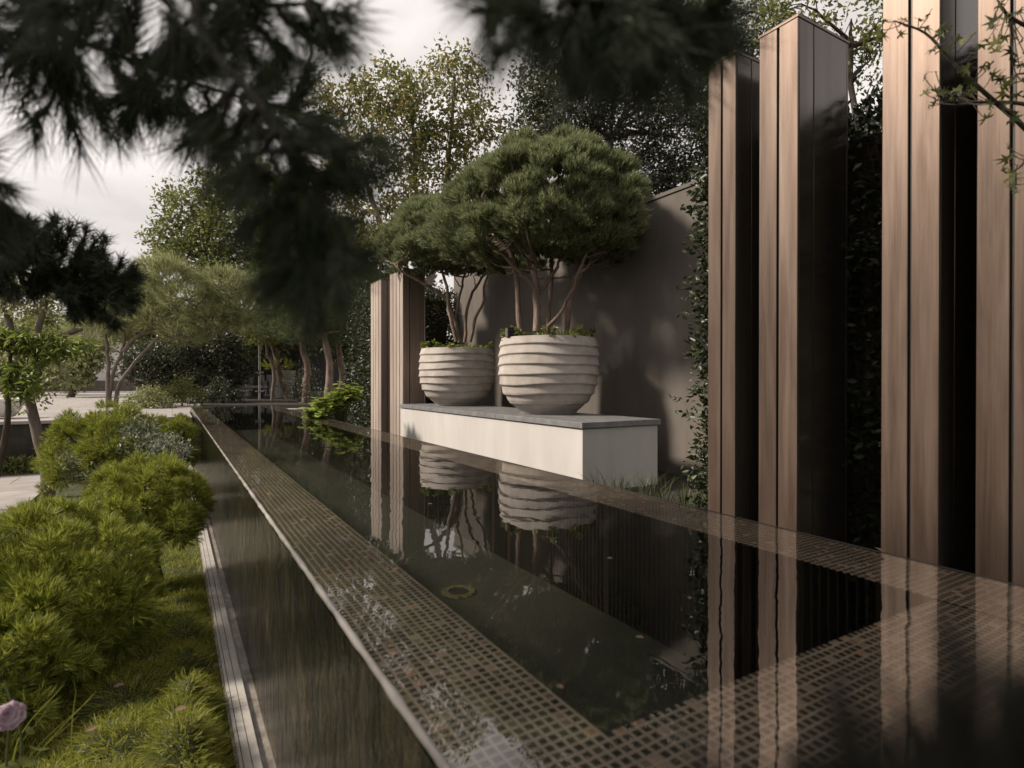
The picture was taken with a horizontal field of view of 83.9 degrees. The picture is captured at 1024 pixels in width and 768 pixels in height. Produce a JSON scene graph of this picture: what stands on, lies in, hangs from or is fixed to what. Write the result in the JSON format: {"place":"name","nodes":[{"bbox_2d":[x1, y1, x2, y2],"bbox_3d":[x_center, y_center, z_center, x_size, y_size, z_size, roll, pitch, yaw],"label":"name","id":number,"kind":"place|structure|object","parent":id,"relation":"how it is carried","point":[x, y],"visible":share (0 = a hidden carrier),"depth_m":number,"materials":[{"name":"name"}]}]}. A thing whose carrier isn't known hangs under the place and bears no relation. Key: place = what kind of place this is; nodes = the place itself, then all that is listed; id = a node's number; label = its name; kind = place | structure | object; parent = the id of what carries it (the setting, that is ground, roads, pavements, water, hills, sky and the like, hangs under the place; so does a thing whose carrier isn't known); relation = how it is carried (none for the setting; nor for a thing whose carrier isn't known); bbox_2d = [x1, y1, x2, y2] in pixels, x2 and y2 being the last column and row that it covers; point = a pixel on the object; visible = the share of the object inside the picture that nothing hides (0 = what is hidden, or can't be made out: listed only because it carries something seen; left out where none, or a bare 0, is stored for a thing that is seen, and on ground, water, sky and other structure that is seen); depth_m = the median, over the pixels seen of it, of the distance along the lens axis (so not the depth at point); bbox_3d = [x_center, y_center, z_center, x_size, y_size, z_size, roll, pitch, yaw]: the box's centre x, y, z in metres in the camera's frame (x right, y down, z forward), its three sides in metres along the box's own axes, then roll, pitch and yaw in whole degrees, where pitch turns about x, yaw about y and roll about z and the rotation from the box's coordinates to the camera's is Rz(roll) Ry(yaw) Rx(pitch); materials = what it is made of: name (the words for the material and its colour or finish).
{"place":"outdoors","nodes":[
{"label":"outdoors","id":0,"kind":"place"},
{"bbox_2d":[0,398,23,416],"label":"planter","id":1,"kind":"object","parent":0,"point":[2,408],"visible":0.52,"depth_m":9.08,"materials":[{"name":"paint"}]},
{"bbox_2d":[0,472,40,511],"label":"paving","id":2,"kind":"structure","parent":0,"point":[15,488],"depth_m":7.03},
{"bbox_2d":[0,522,243,767],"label":"lawn","id":3,"kind":"structure","parent":0,"point":[173,758],"depth_m":2.25,"materials":[{"name":"green plant"}]},
{"bbox_2d":[0,681,49,767],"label":"pink flower","id":4,"kind":"object","parent":3,"relation":"on","point":[12,714],"visible":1,"depth_m":1.26,"materials":[{"name":"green plant"}]},
{"bbox_2d":[11,688,99,767],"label":"grass tuft","id":5,"kind":"object","parent":3,"relation":"on","point":[71,764],"visible":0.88,"depth_m":1.73,"materials":[{"name":"green plant"}]},
{"bbox_2d":[0,595,118,747],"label":"dwarf pine","id":6,"kind":"object","parent":3,"relation":"on","point":[52,632],"visible":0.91,"depth_m":2.20,"materials":[{"name":"green plant"}]},
{"bbox_2d":[85,725,96,731],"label":"fallen leaf","id":7,"kind":"object","parent":3,"relation":"on","point":[92,727],"visible":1,"depth_m":1.96,"materials":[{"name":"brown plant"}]},
{"bbox_2d":[49,413,198,487],"bbox_3d":[-3.606,0.816,5.356,1.358,1.079,0.725,0,0,-3],"label":"silver shrub","id":8,"kind":"object","parent":3,"relation":"on","point":[159,446],"visible":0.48,"depth_m":5.27,"materials":[{"name":"green plant"}]},
{"bbox_2d":[67,449,219,594],"bbox_3d":[-2.303,0.891,3.648,1.031,0.959,0.826,0,0,33],"label":"dwarf pine","id":9,"kind":"object","parent":3,"relation":"on","point":[140,493],"visible":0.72,"depth_m":3.53,"materials":[{"name":"green plant"}]},
{"bbox_2d":[175,705,185,709],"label":"fallen leaf","id":10,"kind":"object","parent":3,"relation":"on","point":[180,707],"visible":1,"depth_m":1.95,"materials":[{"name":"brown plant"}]},
{"bbox_2d":[0,383,350,743],"bbox_3d":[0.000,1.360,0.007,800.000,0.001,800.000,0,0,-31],"label":"ground","id":11,"kind":"structure","parent":0,"point":[74,491],"depth_m":5.68,"materials":[{"name":"soil"}]},
{"bbox_2d":[1,454,72,475],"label":"ground cover","id":12,"kind":"object","parent":11,"relation":"on","point":[13,459],"visible":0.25,"depth_m":8.06,"materials":[{"name":"green plant"}]},
{"bbox_2d":[0,327,101,475],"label":"tree","id":13,"kind":"object","parent":11,"relation":"on","point":[17,379],"visible":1,"depth_m":5.70,"materials":[{"name":"green plant"}]},
{"bbox_2d":[0,255,108,498],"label":"young tree","id":14,"kind":"object","parent":11,"relation":"on","point":[31,410],"visible":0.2,"depth_m":6.62,"materials":[{"name":"green plant"}]},
{"bbox_2d":[0,493,174,689],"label":"dwarf pine","id":15,"kind":"object","parent":11,"relation":"on","point":[64,547],"visible":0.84,"depth_m":2.57,"materials":[{"name":"green plant"}]},
{"bbox_2d":[0,416,189,473],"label":"retaining wall","id":16,"kind":"structure","parent":11,"relation":"on","point":[20,441],"depth_m":8.23,"materials":[{"name":"grey concrete"}]},
{"bbox_2d":[29,397,179,499],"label":"dwarf pine","id":17,"kind":"object","parent":11,"relation":"on","point":[105,420],"visible":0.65,"depth_m":5.30,"materials":[{"name":"green plant"}]},
{"bbox_2d":[143,412,201,496],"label":"dwarf pine","id":18,"kind":"object","parent":11,"relation":"on","point":[177,424],"visible":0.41,"depth_m":6.59,"materials":[{"name":"green plant"}]},
{"bbox_2d":[188,462,262,767],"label":"kerb","id":19,"kind":"structure","parent":11,"relation":"on","point":[242,724],"depth_m":2.56,"materials":[{"name":"concrete"}]},
{"bbox_2d":[0,307,450,378],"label":"woodland","id":20,"kind":"object","parent":11,"relation":"on","point":[256,308],"depth_m":52.34,"materials":[{"name":"green plant"}]},
{"bbox_2d":[186,463,275,767],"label":"gutter","id":21,"kind":"object","parent":11,"relation":"on","point":[265,752],"depth_m":2.63,"materials":[{"name":"metal"}]},
{"bbox_2d":[0,0,793,376],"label":"overhanging pine","id":22,"kind":"object","parent":11,"relation":"on","point":[46,40],"visible":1,"depth_m":0.48,"materials":[{"name":"green plant"}]},
{"bbox_2d":[190,406,1023,767],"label":"infinity pool","id":23,"kind":"structure","parent":11,"relation":"on","point":[538,586],"depth_m":1.75,"materials":[{"name":"liquid"}]},
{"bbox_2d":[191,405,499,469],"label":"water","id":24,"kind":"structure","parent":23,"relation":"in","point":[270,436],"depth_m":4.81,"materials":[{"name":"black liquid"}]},
{"bbox_2d":[666,611,1023,767],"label":"foreground shrub","id":25,"kind":"object","parent":11,"relation":"on","point":[955,740],"visible":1,"depth_m":0.10,"materials":[{"name":"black plant"}]},
{"bbox_2d":[0,385,354,459],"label":"terrace","id":26,"kind":"structure","parent":0,"point":[82,402],"depth_m":13.42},
{"bbox_2d":[0,316,59,369],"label":"leafy tree","id":27,"kind":"object","parent":26,"relation":"on","point":[26,328],"visible":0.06,"depth_m":23.96,"materials":[{"name":"green plant"}]},
{"bbox_2d":[0,302,67,337],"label":"leafy tree","id":28,"kind":"object","parent":26,"relation":"on","point":[49,323],"visible":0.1,"depth_m":30.19,"materials":[{"name":"green plant"}]},
{"bbox_2d":[25,327,117,396],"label":"leafy tree","id":29,"kind":"object","parent":26,"relation":"on","point":[95,361],"visible":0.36,"depth_m":20.96,"materials":[{"name":"green plant"}]},
{"bbox_2d":[45,313,98,332],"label":"leafy tree","id":30,"kind":"object","parent":26,"relation":"on","point":[70,323],"visible":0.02,"depth_m":34.92,"materials":[{"name":"green plant"}]},
{"bbox_2d":[0,332,158,391],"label":"garden house","id":31,"kind":"structure","parent":26,"relation":"on","point":[100,383],"depth_m":34.53,"materials":[{"name":"white paint"}]},
{"bbox_2d":[97,290,182,390],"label":"leafy tree","id":32,"kind":"object","parent":26,"relation":"on","point":[152,335],"visible":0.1,"depth_m":22.17,"materials":[{"name":"green plant"}]},
{"bbox_2d":[118,382,177,408],"bbox_3d":[-8.027,0.364,12.610,1.298,0.817,0.829,0,0,1],"label":"shrub","id":33,"kind":"object","parent":26,"relation":"on","point":[142,400],"visible":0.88,"depth_m":12.50,"materials":[{"name":"green plant"}]},
{"bbox_2d":[54,248,272,406],"bbox_3d":[-7.993,-1.194,12.846,5.119,3.663,2.030,0,0,3],"label":"multi stem pine","id":34,"kind":"object","parent":26,"relation":"on","point":[213,306],"visible":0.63,"depth_m":12.59,"materials":[{"name":"green plant"}]},
{"bbox_2d":[154,375,208,405],"bbox_3d":[-7.883,0.196,13.583,1.360,0.875,0.913,0,0,-6],"label":"shrub","id":35,"kind":"object","parent":26,"relation":"on","point":[184,394],"visible":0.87,"depth_m":13.50,"materials":[{"name":"green plant"}]},
{"bbox_2d":[111,323,261,402],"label":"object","id":36,"kind":"object","parent":26,"relation":"on","point":[161,364],"visible":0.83,"depth_m":15.70,"materials":[{"name":"green plant"}]},
{"bbox_2d":[153,322,338,396],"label":"garden pavilion","id":37,"kind":"structure","parent":26,"relation":"on","point":[295,354],"depth_m":27.81,"materials":[{"name":"white paint"}]},
{"bbox_2d":[244,375,266,395],"bbox_3d":[-10.055,0.058,22.301,0.750,0.850,0.800,0,0,-31],"label":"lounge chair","id":38,"kind":"object","parent":26,"relation":"on","point":[263,383],"visible":0.32,"depth_m":22.22,"materials":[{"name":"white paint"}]},
{"bbox_2d":[191,395,354,407],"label":"deck","id":39,"kind":"structure","parent":26,"relation":"on","point":[262,401],"depth_m":14.91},
{"bbox_2d":[156,290,257,396],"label":"leafy tree","id":40,"kind":"object","parent":39,"relation":"on","point":[247,347],"visible":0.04,"depth_m":18.91,"materials":[{"name":"green plant"}]},
{"bbox_2d":[134,158,300,400],"bbox_3d":[-8.195,-3.317,17.117,5.833,7.879,3.027,0,0,-16],"label":"leafy tree","id":41,"kind":"object","parent":39,"relation":"on","point":[188,244],"visible":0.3,"depth_m":16.53,"materials":[{"name":"green plant"}]},
{"bbox_2d":[197,375,248,402],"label":"shrub","id":42,"kind":"object","parent":39,"relation":"on","point":[226,395],"visible":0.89,"depth_m":15.12,"materials":[{"name":"green plant"}]},
{"bbox_2d":[227,378,248,396],"bbox_3d":[-10.411,0.062,21.501,0.800,0.850,0.800,0,0,-31],"label":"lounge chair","id":43,"kind":"object","parent":39,"relation":"on","point":[247,390],"visible":0.16,"depth_m":21.36,"materials":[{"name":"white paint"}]},
{"bbox_2d":[255,339,263,398],"bbox_3d":[-8.107,-0.421,18.298,0.240,2.050,0.100,0,0,-31],"label":"steel pole","id":44,"kind":"object","parent":39,"relation":"on","point":[259,390],"visible":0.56,"depth_m":18.27,"materials":[{"name":"grey metal"}]},
{"bbox_2d":[214,227,317,399],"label":"pine tree","id":45,"kind":"object","parent":39,"relation":"on","point":[272,396],"visible":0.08,"depth_m":17.45,"materials":[{"name":"green plant"}]},
{"bbox_2d":[243,306,293,396],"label":"leafy tree","id":46,"kind":"object","parent":39,"relation":"on","point":[279,346],"visible":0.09,"depth_m":21.15,"materials":[{"name":"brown plant"}]},
{"bbox_2d":[240,328,296,398],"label":"leaning tree","id":47,"kind":"object","parent":39,"relation":"on","point":[277,364],"visible":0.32,"depth_m":18.29,"materials":[{"name":"plant"}]},
{"bbox_2d":[243,224,357,402],"bbox_3d":[-5.813,-1.950,15.474,3.412,5.160,2.367,0,0,7],"label":"pine tree","id":48,"kind":"object","parent":39,"relation":"on","point":[305,358],"visible":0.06,"depth_m":15.42,"materials":[{"name":"green plant"}]},
{"bbox_2d":[269,302,331,396],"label":"leafy tree","id":49,"kind":"object","parent":39,"relation":"on","point":[300,359],"depth_m":20.97,"materials":[{"name":"brown plant"}]},
{"bbox_2d":[268,219,378,396],"bbox_3d":[-4.860,-1.829,14.633,3.250,4.916,2.326,0,0,5],"label":"pine tree","id":50,"kind":"object","parent":39,"relation":"on","point":[329,376],"visible":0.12,"depth_m":14.51,"materials":[{"name":"green plant"}]},
{"bbox_2d":[308,289,364,383],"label":"leafy tree","id":51,"kind":"object","parent":39,"relation":"on","point":[345,355],"visible":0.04,"depth_m":18.44,"materials":[{"name":"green plant"}]},
{"bbox_2d":[288,220,389,390],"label":"pine tree","id":52,"kind":"object","parent":39,"relation":"on","point":[340,361],"visible":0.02,"depth_m":16.42,"materials":[{"name":"green plant"}]},
{"bbox_2d":[361,240,442,293],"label":"leafy tree","id":53,"kind":"object","parent":39,"relation":"on","point":[389,273],"visible":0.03,"depth_m":21.35,"materials":[{"name":"green plant"}]},
{"bbox_2d":[272,355,333,402],"bbox_3d":[-5.582,0.018,15.598,2.099,1.668,1.334,0,0,35],"label":"grey shrub","id":54,"kind":"object","parent":26,"relation":"on","point":[296,384],"visible":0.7,"depth_m":15.63,"materials":[{"name":"green plant"}]},
{"bbox_2d":[332,349,335,390],"bbox_3d":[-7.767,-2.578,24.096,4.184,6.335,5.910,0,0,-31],"label":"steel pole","id":55,"kind":"object","parent":26,"relation":"on","point":[333,359],"depth_m":23.96,"materials":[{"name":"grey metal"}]},
{"bbox_2d":[288,32,509,288],"bbox_3d":[-2.860,-3.647,13.882,5.757,9.265,2.860,0,0,-1],"label":"autumn tree","id":56,"kind":"object","parent":26,"relation":"on","point":[393,109],"visible":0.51,"depth_m":13.68,"materials":[{"name":"green plant"}]},
{"bbox_2d":[202,386,267,396],"bbox_3d":[-9.923,0.279,20.202,2.300,0.430,0.500,0,0,-31],"label":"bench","id":57,"kind":"object","parent":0,"point":[262,387],"visible":0.38,"depth_m":20.37,"materials":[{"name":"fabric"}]},
{"bbox_2d":[266,375,271,395],"bbox_3d":[-9.360,0.056,22.801,0.800,0.850,0.800,0,0,-31],"label":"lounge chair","id":58,"kind":"object","parent":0,"point":[269,380],"visible":0.37,"depth_m":22.81,"materials":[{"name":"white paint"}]},
{"bbox_2d":[275,370,295,398],"bbox_3d":[-7.680,0.019,19.200,0.760,0.960,0.760,0,0,-31],"label":"tall planter","id":59,"kind":"object","parent":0,"point":[286,375],"visible":0.46,"depth_m":18.93,"materials":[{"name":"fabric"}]},
{"bbox_2d":[371,279,389,432],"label":"bronze column","id":60,"kind":"structure","parent":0,"point":[380,368],"depth_m":9.77,"materials":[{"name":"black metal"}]},
{"bbox_2d":[0,0,882,380],"label":"sky","id":61,"kind":"structure","parent":0,"point":[122,207],"materials":[{"name":"white"}]},
{"bbox_2d":[623,471,707,508],"bbox_3d":[24.816,1.227,18.753,58.170,0.750,18.790,0,0,-31],"label":"planting bed","id":62,"kind":"object","parent":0,"point":[667,477],"depth_m":5.13,"materials":[{"name":"green plant"}]},
{"bbox_2d":[297,381,365,422],"bbox_3d":[-2.516,0.444,8.011,0.924,0.974,0.848,0,0,-31],"label":"lime plant","id":63,"kind":"object","parent":62,"relation":"on","point":[336,403],"visible":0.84,"depth_m":7.87,"materials":[{"name":"green plant"}]},
{"bbox_2d":[340,288,370,428],"bbox_3d":[-2.655,-0.543,11.457,1.154,2.994,2.549,0,0,-31],"label":"hedge","id":64,"kind":"object","parent":62,"relation":"on","point":[359,344],"visible":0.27,"depth_m":11.37,"materials":[{"name":"green plant"}]},
{"bbox_2d":[390,268,424,435],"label":"bronze column","id":65,"kind":"structure","parent":62,"relation":"on","point":[407,319],"depth_m":8.90,"materials":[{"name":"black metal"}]},
{"bbox_2d":[425,284,456,403],"bbox_3d":[-1.526,-0.471,10.395,1.130,2.842,1.250,0,0,-31],"label":"hedge","id":66,"kind":"object","parent":62,"relation":"on","point":[437,322],"visible":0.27,"depth_m":10.12,"materials":[{"name":"green plant"}]},
{"bbox_2d":[399,403,660,487],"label":"plinth","id":67,"kind":"structure","parent":62,"relation":"on","point":[574,445],"depth_m":5.32,"materials":[{"name":"white plaster"},{"name":"blue stone"}]},
{"bbox_2d":[419,347,494,405],"bbox_3d":[-0.794,-0.100,8.246,1.103,0.814,1.103,0,0,-4],"label":"ribbed pot","id":68,"kind":"object","parent":67,"relation":"on","point":[456,376],"visible":1,"depth_m":7.81,"materials":[{"name":"ceramic"}]},
{"bbox_2d":[373,191,499,342],"bbox_3d":[-0.960,-1.698,8.283,1.923,2.200,2.327,0,0,-31],"label":"umbrella pine","id":69,"kind":"object","parent":68,"relation":"in","point":[408,226],"visible":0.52,"depth_m":8.11,"materials":[{"name":"green plant"}]},
{"bbox_2d":[420,338,494,351],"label":"plants","id":70,"kind":"object","parent":68,"relation":"in","point":[426,344],"visible":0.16,"depth_m":7.90,"materials":[{"name":"green plant"}]},
{"bbox_2d":[498,335,599,414],"bbox_3d":[0.397,-0.089,6.209,1.103,0.814,1.103,0,0,-31],"label":"ribbed pot","id":71,"kind":"object","parent":67,"relation":"on","point":[548,375],"visible":1,"depth_m":5.77,"materials":[{"name":"ceramic"}]},
{"bbox_2d":[505,327,517,337],"bbox_3d":[-0.003,-0.489,5.947,0.117,0.195,0.084,0,0,-16],"label":"spotlight","id":72,"kind":"object","parent":71,"relation":"on","point":[509,331],"visible":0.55,"depth_m":5.91,"materials":[{"name":"black metal"}]},
{"bbox_2d":[416,121,653,332],"bbox_3d":[0.424,-1.585,6.206,2.478,2.052,2.842,0,0,-31],"label":"umbrella pine","id":73,"kind":"object","parent":71,"relation":"in","point":[586,198],"visible":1,"depth_m":5.62,"materials":[{"name":"green plant"}]},
{"bbox_2d":[499,324,595,340],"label":"plants","id":74,"kind":"object","parent":71,"relation":"in","point":[575,332],"visible":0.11,"depth_m":5.84,"materials":[{"name":"green plant"}]},
{"bbox_2d":[454,175,708,478],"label":"garden wall","id":75,"kind":"structure","parent":62,"relation":"on","point":[634,307],"depth_m":6.24,"materials":[{"name":"grey paint"}]},
{"bbox_2d":[579,465,624,487],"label":"grass tuft","id":76,"kind":"object","parent":62,"relation":"on","point":[597,477],"visible":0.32,"depth_m":4.41,"materials":[{"name":"green plant"}]},
{"bbox_2d":[594,464,631,488],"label":"grass tuft","id":77,"kind":"object","parent":62,"relation":"on","point":[615,480],"visible":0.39,"depth_m":4.41,"materials":[{"name":"green plant"}]},
{"bbox_2d":[595,473,638,490],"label":"grass tuft","id":78,"kind":"object","parent":62,"relation":"on","point":[621,485],"visible":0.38,"depth_m":4.27,"materials":[{"name":"green plant"}]},
{"bbox_2d":[618,465,669,495],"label":"grass tuft","id":79,"kind":"object","parent":62,"relation":"on","point":[642,484],"visible":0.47,"depth_m":4.31,"materials":[{"name":"green plant"}]},
{"bbox_2d":[628,470,678,497],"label":"grass tuft","id":80,"kind":"object","parent":62,"relation":"on","point":[652,492],"visible":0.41,"depth_m":4.20,"materials":[{"name":"green plant"}]},
{"bbox_2d":[495,0,818,197],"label":"evergreen tree","id":81,"kind":"object","parent":62,"relation":"on","point":[663,178],"visible":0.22,"depth_m":12.29,"materials":[{"name":"green plant"}]},
{"bbox_2d":[632,474,686,501],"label":"grass tuft","id":82,"kind":"object","parent":62,"relation":"on","point":[660,495],"visible":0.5,"depth_m":4.16,"materials":[{"name":"green plant"}]},
{"bbox_2d":[649,478,701,505],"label":"grass tuft","id":83,"kind":"object","parent":62,"relation":"on","point":[683,494],"visible":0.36,"depth_m":3.95,"materials":[{"name":"green plant"}]},
{"bbox_2d":[672,491,707,508],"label":"grass tuft","id":84,"kind":"object","parent":62,"relation":"on","point":[694,499],"visible":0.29,"depth_m":3.77,"materials":[{"name":"green plant"}]},
{"bbox_2d":[708,51,759,521],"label":"bronze column","id":85,"kind":"structure","parent":62,"relation":"on","point":[733,342],"depth_m":3.06,"materials":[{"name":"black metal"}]},
{"bbox_2d":[669,75,882,550],"bbox_3d":[2.468,-0.362,2.366,1.090,2.699,4.373,0,0,-31],"label":"hedge","id":86,"kind":"object","parent":62,"relation":"on","point":[864,359],"visible":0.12,"depth_m":3.02,"materials":[{"name":"green plant"}]},
{"bbox_2d":[758,13,849,542],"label":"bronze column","id":87,"kind":"structure","parent":62,"relation":"on","point":[803,194],"depth_m":2.80,"materials":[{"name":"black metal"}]},
{"bbox_2d":[736,0,882,128],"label":"leafy tree","id":88,"kind":"object","parent":62,"relation":"on","point":[865,41],"visible":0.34,"depth_m":5.96,"materials":[{"name":"green plant"}]},
{"bbox_2d":[848,94,881,135],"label":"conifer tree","id":89,"kind":"object","parent":62,"relation":"on","point":[866,114],"depth_m":5.06,"materials":[{"name":"green plant"}]},
{"bbox_2d":[881,0,977,573],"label":"bronze column","id":90,"kind":"structure","parent":62,"relation":"on","point":[929,319],"depth_m":2.29,"materials":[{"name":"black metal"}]},
{"bbox_2d":[873,0,1023,195],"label":"maple tree","id":91,"kind":"object","parent":62,"relation":"on","point":[1010,113],"visible":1,"depth_m":1.59,"materials":[{"name":"green plant"}]},
{"bbox_2d":[975,0,1023,585],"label":"bronze column","id":92,"kind":"structure","parent":62,"relation":"on","point":[999,555],"depth_m":2.04,"materials":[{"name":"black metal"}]}
]}

